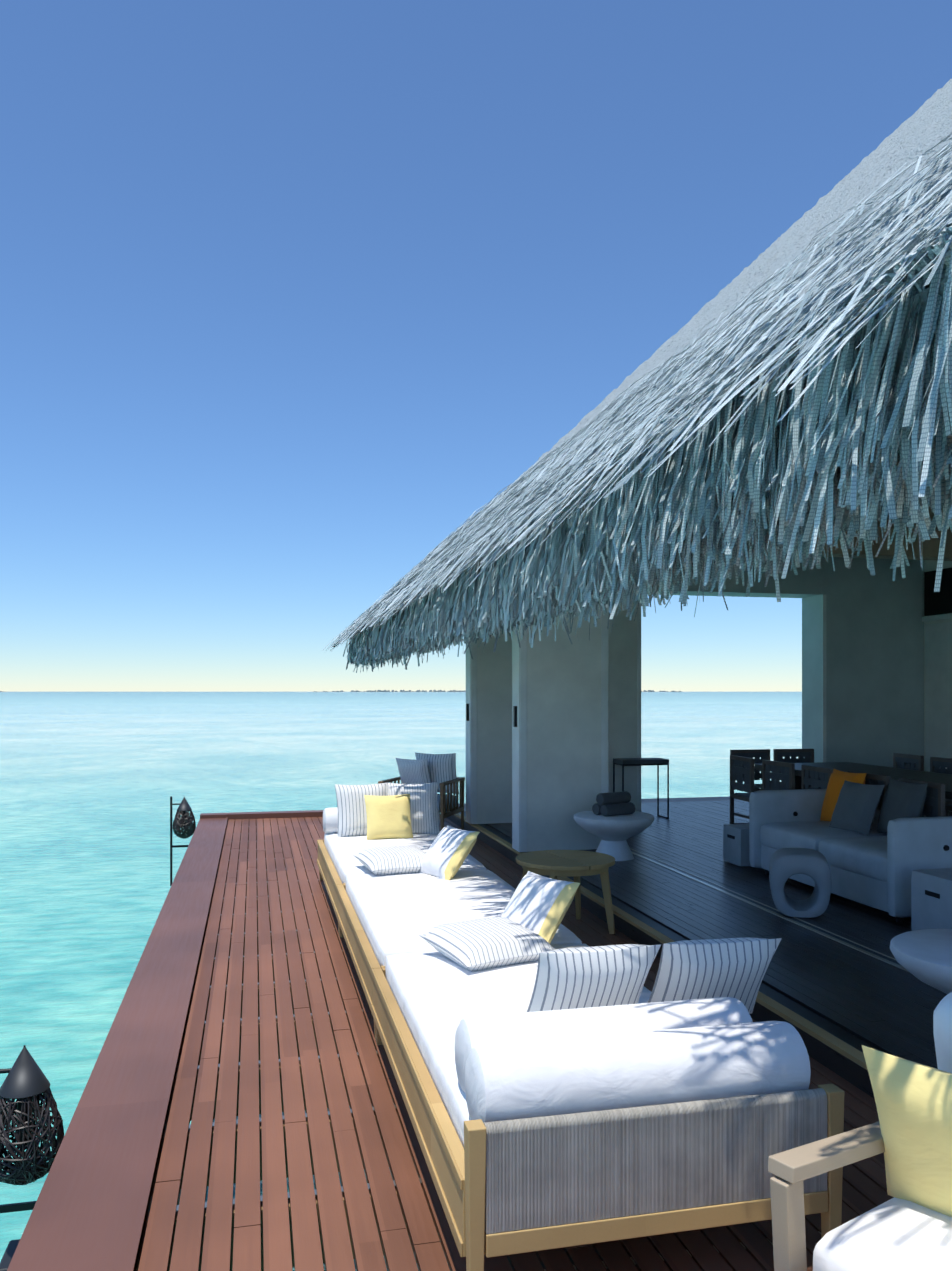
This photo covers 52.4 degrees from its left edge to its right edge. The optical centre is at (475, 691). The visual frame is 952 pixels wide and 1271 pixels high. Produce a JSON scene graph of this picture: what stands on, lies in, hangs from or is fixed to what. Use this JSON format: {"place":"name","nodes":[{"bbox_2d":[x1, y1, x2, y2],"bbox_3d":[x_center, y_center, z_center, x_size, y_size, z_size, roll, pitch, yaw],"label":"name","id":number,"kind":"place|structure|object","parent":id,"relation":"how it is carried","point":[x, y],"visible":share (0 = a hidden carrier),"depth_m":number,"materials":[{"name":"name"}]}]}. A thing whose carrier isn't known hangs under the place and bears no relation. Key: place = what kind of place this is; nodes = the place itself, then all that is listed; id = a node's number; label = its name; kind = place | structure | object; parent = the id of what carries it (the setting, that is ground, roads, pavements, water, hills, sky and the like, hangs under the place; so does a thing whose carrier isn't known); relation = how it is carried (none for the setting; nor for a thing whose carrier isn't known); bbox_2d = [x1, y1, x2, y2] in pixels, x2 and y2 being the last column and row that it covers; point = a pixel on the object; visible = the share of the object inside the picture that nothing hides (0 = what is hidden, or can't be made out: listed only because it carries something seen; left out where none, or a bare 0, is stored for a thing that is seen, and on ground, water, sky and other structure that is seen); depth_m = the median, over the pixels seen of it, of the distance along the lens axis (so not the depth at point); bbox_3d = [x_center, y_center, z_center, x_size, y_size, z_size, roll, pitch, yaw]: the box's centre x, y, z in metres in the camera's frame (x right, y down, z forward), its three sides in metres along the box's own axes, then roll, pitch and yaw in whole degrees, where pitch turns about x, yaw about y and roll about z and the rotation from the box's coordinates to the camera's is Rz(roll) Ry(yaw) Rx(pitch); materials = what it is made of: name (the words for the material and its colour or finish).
{"place":"outdoors","nodes":[
{"label":"outdoors","id":0,"kind":"place"},
{"bbox_2d":[314,690,465,691],"bbox_3d":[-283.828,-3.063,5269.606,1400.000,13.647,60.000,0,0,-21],"label":"island","id":1,"kind":"structure","parent":0,"point":[401,691],"depth_m":5224.16,"materials":[{"name":"white"}]},
{"bbox_2d":[0,692,801,1270],"bbox_3d":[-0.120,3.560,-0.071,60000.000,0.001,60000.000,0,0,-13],"label":"sea","id":2,"kind":"structure","parent":0,"point":[90,782],"depth_m":38.29,"materials":[{"name":"teal liquid"}]},
{"bbox_2d":[7,810,893,1270],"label":"deck","id":3,"kind":"structure","parent":2,"relation":"in","point":[245,1000],"depth_m":3.74,"materials":[{"name":"brown wood"}]},
{"bbox_2d":[0,1239,19,1270],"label":"bracket","id":4,"kind":"object","parent":3,"relation":"attached to","point":[6,1259],"visible":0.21,"depth_m":3.80,"materials":[{"name":"grey metal"}]},
{"bbox_2d":[0,1045,63,1212],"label":"lantern","id":5,"kind":"object","parent":3,"relation":"attached to","point":[26,1084],"visible":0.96,"depth_m":3.75,"materials":[{"name":"grey metal"}]},
{"bbox_2d":[170,796,195,885],"bbox_3d":[-3.721,1.910,12.410,0.289,1.140,0.337,0,0,44],"label":"lantern","id":6,"kind":"object","parent":3,"relation":"attached to","point":[184,820],"visible":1,"depth_m":12.35,"materials":[{"name":"grey metal"}]},
{"bbox_2d":[378,752,464,829],"bbox_3d":[-0.622,1.192,11.308,0.796,0.938,0.788,0,0,17],"label":"armchair","id":7,"kind":"object","parent":3,"relation":"on","point":[440,769],"visible":0.62,"depth_m":11.36,"materials":[{"name":"grey wood"}]},
{"bbox_2d":[516,850,614,933],"bbox_3d":[0.624,1.411,6.758,0.690,0.502,0.690,0,0,-23],"label":"coffee table","id":8,"kind":"object","parent":3,"relation":"on","point":[575,864],"visible":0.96,"depth_m":6.63,"materials":[{"name":"wood"}]},
{"bbox_2d":[317,782,843,1270],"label":"daybed","id":9,"kind":"object","parent":3,"relation":"on","point":[559,1084],"visible":0.98,"depth_m":2.88,"materials":[{"name":"white fabric"}]},
{"bbox_2d":[768,992,951,1270],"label":"armchair","id":10,"kind":"object","parent":3,"relation":"on","point":[908,1227],"visible":1,"depth_m":2.13,"materials":[{"name":"white fabric"}]},
{"bbox_2d":[0,0,951,691],"label":"sky","id":11,"kind":"structure","parent":0,"point":[291,292],"materials":[{"name":"blue"}]},
{"bbox_2d":[641,690,681,691],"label":"island","id":12,"kind":"structure","parent":0,"point":[659,691],"depth_m":5982.58,"materials":[{"name":"white"}]},
{"bbox_2d":[446,796,951,1098],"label":"floor","id":13,"kind":"structure","parent":0,"point":[840,985],"depth_m":6.31,"materials":[{"name":"brown wood"}]},
{"bbox_2d":[574,791,653,860],"bbox_3d":[1.276,1.237,8.969,0.740,0.607,0.740,0,0,-33],"label":"side table","id":14,"kind":"object","parent":13,"relation":"on","point":[614,821],"visible":0.94,"depth_m":8.83,"materials":[{"name":"white stone"}]},
{"bbox_2d":[613,758,668,818],"bbox_3d":[2.007,1.180,11.783,0.600,0.720,0.320,0,0,-13],"label":"console","id":15,"kind":"object","parent":13,"relation":"on","point":[622,762],"visible":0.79,"depth_m":11.69,"materials":[{"name":"black metal"}]},
{"bbox_2d":[723,823,750,865],"bbox_3d":[2.441,1.370,8.670,0.344,0.340,0.344,0,0,-13],"label":"storage box","id":16,"kind":"object","parent":13,"relation":"on","point":[735,844],"visible":0.44,"depth_m":8.56,"materials":[{"name":"white wood"}]},
{"bbox_2d":[730,755,753,823],"bbox_3d":[3.000,1.109,10.135,0.500,0.862,0.500,0,0,-10],"label":"dining chair","id":17,"kind":"object","parent":13,"relation":"on","point":[747,771],"visible":0.56,"depth_m":10.11,"materials":[{"name":"black wood"}]},
{"bbox_2d":[730,749,780,818],"bbox_3d":[3.267,1.109,11.118,0.500,0.862,0.500,0,0,-13],"label":"dining chair","id":18,"kind":"object","parent":13,"relation":"on","point":[757,754],"visible":0.23,"depth_m":11.34,"materials":[{"name":"black wood"}]},
{"bbox_2d":[762,760,794,789],"bbox_3d":[3.155,1.109,9.457,0.500,0.862,0.500,0,0,-16],"label":"dining chair","id":19,"kind":"object","parent":13,"relation":"on","point":[786,776],"visible":0.25,"depth_m":9.38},
{"bbox_2d":[608,503,951,811],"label":"walls","id":20,"kind":"structure","parent":13,"relation":"on","point":[877,668],"depth_m":12.67,"materials":[{"name":"grey paint"}]},
{"bbox_2d":[466,629,511,823],"bbox_3d":[0.345,-0.055,11.389,0.955,3.170,0.266,0,0,-13],"label":"door panel","id":21,"kind":"structure","parent":20,"relation":"attached to","point":[488,735],"depth_m":11.22,"materials":[{"name":"white paint"}]},
{"bbox_2d":[512,603,607,851],"bbox_3d":[0.808,-0.056,9.444,0.928,3.173,0.266,0,0,-13],"label":"door panel","id":22,"kind":"structure","parent":20,"relation":"attached to","point":[559,732],"depth_m":9.32,"materials":[{"name":"white paint"}]},
{"bbox_2d":[394,79,951,642],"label":"roof","id":23,"kind":"structure","parent":20,"relation":"on","point":[924,127],"depth_m":7.06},
{"bbox_2d":[322,133,951,672],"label":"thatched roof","id":24,"kind":"structure","parent":23,"relation":"attached to","point":[636,527],"depth_m":2.75,"materials":[{"name":"grey wicker"}]},
{"bbox_2d":[773,749,813,773],"bbox_3d":[3.803,1.109,11.241,0.500,0.862,0.500,0,0,-9],"label":"dining chair","id":25,"kind":"object","parent":13,"relation":"on","point":[793,754],"visible":0.19,"depth_m":11.46,"materials":[{"name":"black wood"}]},
{"bbox_2d":[769,848,830,917],"bbox_3d":[2.256,1.325,6.752,0.400,0.430,0.360,0,0,15],"label":"stool","id":26,"kind":"object","parent":13,"relation":"on","point":[787,863],"visible":1,"depth_m":6.60,"materials":[{"name":"grey concrete"}]},
{"bbox_2d":[801,765,832,788],"bbox_3d":[3.310,1.109,8.781,0.500,0.862,0.500,0,0,-10],"label":"dining chair","id":27,"kind":"object","parent":13,"relation":"on","point":[815,773],"visible":0.27,"depth_m":8.76,"materials":[{"name":"black wood"}]},
{"bbox_2d":[749,769,951,921],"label":"grey sofa","id":28,"kind":"object","parent":13,"relation":"on","point":[858,840],"visible":0.94,"depth_m":7.29,"materials":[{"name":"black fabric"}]},
{"bbox_2d":[755,762,951,799],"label":"dining table","id":29,"kind":"object","parent":13,"relation":"on","point":[898,773],"visible":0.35,"depth_m":9.68,"materials":[{"name":"brown wood"}]},
{"bbox_2d":[847,771,889,809],"bbox_3d":[3.471,1.109,8.077,0.500,0.862,0.500,0,0,-15],"label":"dining chair","id":30,"kind":"object","parent":13,"relation":"on","point":[873,779],"visible":0.02,"depth_m":7.87,"materials":[{"name":"black wood"}]},
{"bbox_2d":[878,753,923,808],"bbox_3d":[4.448,1.109,10.441,0.500,0.862,0.500,0,0,-9],"label":"dining chair","id":31,"kind":"object","parent":13,"relation":"on","point":[900,760],"visible":0.19,"depth_m":10.46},
{"bbox_2d":[890,929,951,994],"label":"side table","id":32,"kind":"object","parent":13,"relation":"on","point":[924,955],"visible":0.85,"depth_m":4.24,"materials":[{"name":"white stone"}]},
{"bbox_2d":[899,778,944,816],"bbox_3d":[3.621,1.109,7.421,0.500,0.862,0.500,0,0,-11],"label":"dining chair","id":33,"kind":"object","parent":13,"relation":"on","point":[934,803],"visible":0.17,"depth_m":7.23,"materials":[{"name":"black wood"}]},
{"bbox_2d":[911,868,951,930],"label":"storage box","id":34,"kind":"object","parent":13,"relation":"on","point":[931,898],"visible":0.73,"depth_m":5.94,"materials":[{"name":"white wood"}]},
{"bbox_2d":[924,757,951,805],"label":"dining chair","id":35,"kind":"object","parent":13,"relation":"on","point":[938,764],"visible":0.17,"depth_m":9.94,"materials":[{"name":"black wood"}]},
{"bbox_2d":[945,804,951,815],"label":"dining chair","id":36,"kind":"object","parent":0,"point":[948,807],"visible":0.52,"depth_m":9.21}
]}

